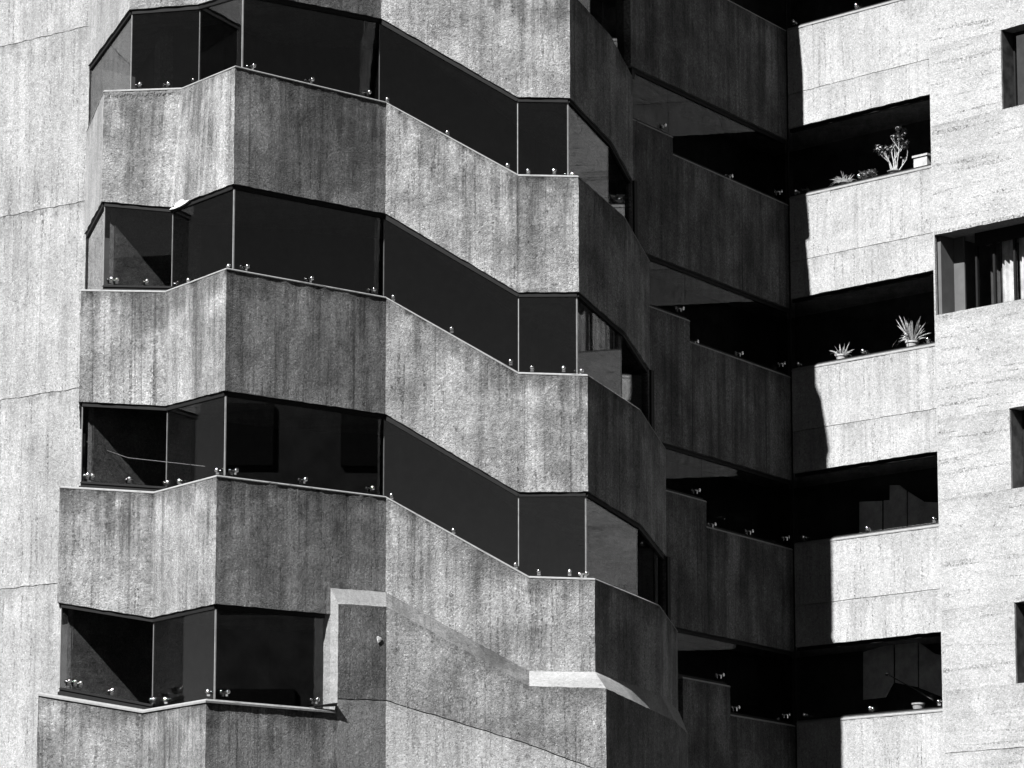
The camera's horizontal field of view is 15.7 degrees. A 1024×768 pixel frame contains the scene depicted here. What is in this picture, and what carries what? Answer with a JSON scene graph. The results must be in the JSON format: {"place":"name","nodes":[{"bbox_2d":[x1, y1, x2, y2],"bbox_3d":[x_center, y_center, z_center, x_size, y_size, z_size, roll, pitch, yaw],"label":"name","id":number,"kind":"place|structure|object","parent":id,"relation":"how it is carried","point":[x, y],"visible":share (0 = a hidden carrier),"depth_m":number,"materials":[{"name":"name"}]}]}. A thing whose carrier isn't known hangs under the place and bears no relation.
{"place":"outdoors","nodes":[
{"label":"outdoors","id":0,"kind":"place"},
{"label":"ground","id":1,"kind":"structure","parent":0,"visible":0},
{"bbox_2d":[0,0,101,767],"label":"pale wall block","id":2,"kind":"structure","parent":1,"relation":"on","point":[50,89],"depth_m":60.29,"materials":[{"name":"concrete"}]},
{"bbox_2d":[37,0,687,767],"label":"zigzag tower","id":3,"kind":"structure","parent":1,"relation":"on","point":[361,252],"depth_m":57.64,"materials":[{"name":"concrete"}]},
{"bbox_2d":[107,450,204,466],"bbox_3d":[-5.640,1.077,57.139,1.831,0.399,0.010,0,-10,1],"label":"slack cable","id":4,"kind":"object","parent":3,"relation":"attached to","point":[154,460],"visible":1,"depth_m":57.12,"materials":[{"name":"white plastic"}]},
{"bbox_2d":[616,0,796,767],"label":"shaded wing","id":5,"kind":"structure","parent":1,"relation":"on","point":[727,60],"depth_m":62.60,"materials":[{"name":"grey concrete"}]},
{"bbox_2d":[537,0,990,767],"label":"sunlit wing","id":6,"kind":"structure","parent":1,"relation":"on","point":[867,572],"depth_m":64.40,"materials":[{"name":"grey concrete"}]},
{"bbox_2d":[831,172,854,184],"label":"grassy plant","id":7,"kind":"object","parent":6,"relation":"on","point":[839,180],"visible":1,"depth_m":65.04,"materials":[{"name":"grey plant"}]},
{"bbox_2d":[832,342,853,358],"bbox_3d":[5.748,-0.556,64.601,0.414,0.345,0.279,4,-11,-21],"label":"spiky plant","id":8,"kind":"object","parent":6,"relation":"on","point":[842,354],"visible":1,"depth_m":64.56,"materials":[{"name":"grey plant"}]},
{"bbox_2d":[859,168,877,178],"bbox_3d":[6.204,-3.646,64.679,0.441,0.191,0.186,-10,-14,44],"label":"leafy plant","id":9,"kind":"object","parent":6,"relation":"on","point":[868,173],"visible":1,"depth_m":64.63,"materials":[{"name":"grey plant"}]},
{"bbox_2d":[873,125,908,172],"bbox_3d":[6.606,-4.070,64.359,0.622,0.892,0.377,3,-11,-17],"label":"woody plant","id":10,"kind":"object","parent":6,"relation":"on","point":[895,167],"visible":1,"depth_m":64.38,"materials":[{"name":"grey plant"}]},
{"bbox_2d":[885,673,933,699],"bbox_3d":[6.699,5.104,62.663,0.086,0.581,1.349,6,-12,-28],"label":"parasol pole","id":11,"kind":"object","parent":6,"relation":"on","point":[887,674],"visible":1,"depth_m":62.72,"materials":[{"name":"metal"}]},
{"bbox_2d":[893,316,928,346],"bbox_3d":[6.831,-0.871,63.459,0.689,0.557,0.501,-4,-11,21],"label":"spiky plant","id":12,"kind":"object","parent":6,"relation":"on","point":[911,340],"visible":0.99,"depth_m":63.41,"materials":[{"name":"grey plant"}]},
{"bbox_2d":[911,702,924,708],"bbox_3d":[6.827,5.424,62.348,0.235,0.130,0.235,0,-10,0],"label":"flower pot","id":13,"kind":"object","parent":6,"relation":"on","point":[917,705],"visible":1,"depth_m":62.26,"materials":[{"name":"ceramic"}]},
{"bbox_2d":[912,153,930,167],"bbox_3d":[7.090,-3.826,63.862,0.240,0.213,0.340,10,-14,-42],"label":"storage box","id":14,"kind":"object","parent":6,"relation":"on","point":[922,159],"visible":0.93,"depth_m":63.76,"materials":[{"name":"white plastic"}]},
{"bbox_2d":[928,0,1023,767],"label":"board marked block","id":15,"kind":"structure","parent":1,"relation":"on","point":[977,137],"depth_m":61.89,"materials":[{"name":"concrete"}]},
{"bbox_2d":[975,233,979,307],"bbox_3d":[7.869,-1.865,62.750,0.060,1.391,0.040,10,-14,-42],"label":"window frame","id":16,"kind":"structure","parent":15,"relation":"in","point":[977,273],"depth_m":62.73,"materials":[{"name":"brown metal"}]},
{"bbox_2d":[976,223,1023,245],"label":"window frame","id":17,"kind":"structure","parent":15,"relation":"in","point":[1015,231],"depth_m":62.46,"materials":[{"name":"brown metal"}]},
{"bbox_2d":[1013,33,1017,105],"bbox_3d":[8.478,-5.243,62.555,0.050,1.381,0.050,10,-14,-42],"label":"window frame","id":18,"kind":"structure","parent":15,"relation":"in","point":[1014,37],"depth_m":62.53,"materials":[{"name":"grey metal"}]},
{"bbox_2d":[1017,242,1019,299],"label":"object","id":19,"kind":"structure","parent":15,"relation":"in","point":[1018,265],"depth_m":63.50,"materials":[{"name":"paint"}]},
{"bbox_2d":[1014,30,1023,35],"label":"window frame","id":20,"kind":"structure","parent":15,"relation":"in","point":[1020,32],"depth_m":62.58,"materials":[{"name":"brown metal"}]},
{"bbox_2d":[1021,410,1023,455],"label":"window frame","id":21,"kind":"structure","parent":15,"relation":"in","point":[1021,410],"depth_m":61.44,"materials":[{"name":"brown metal"}]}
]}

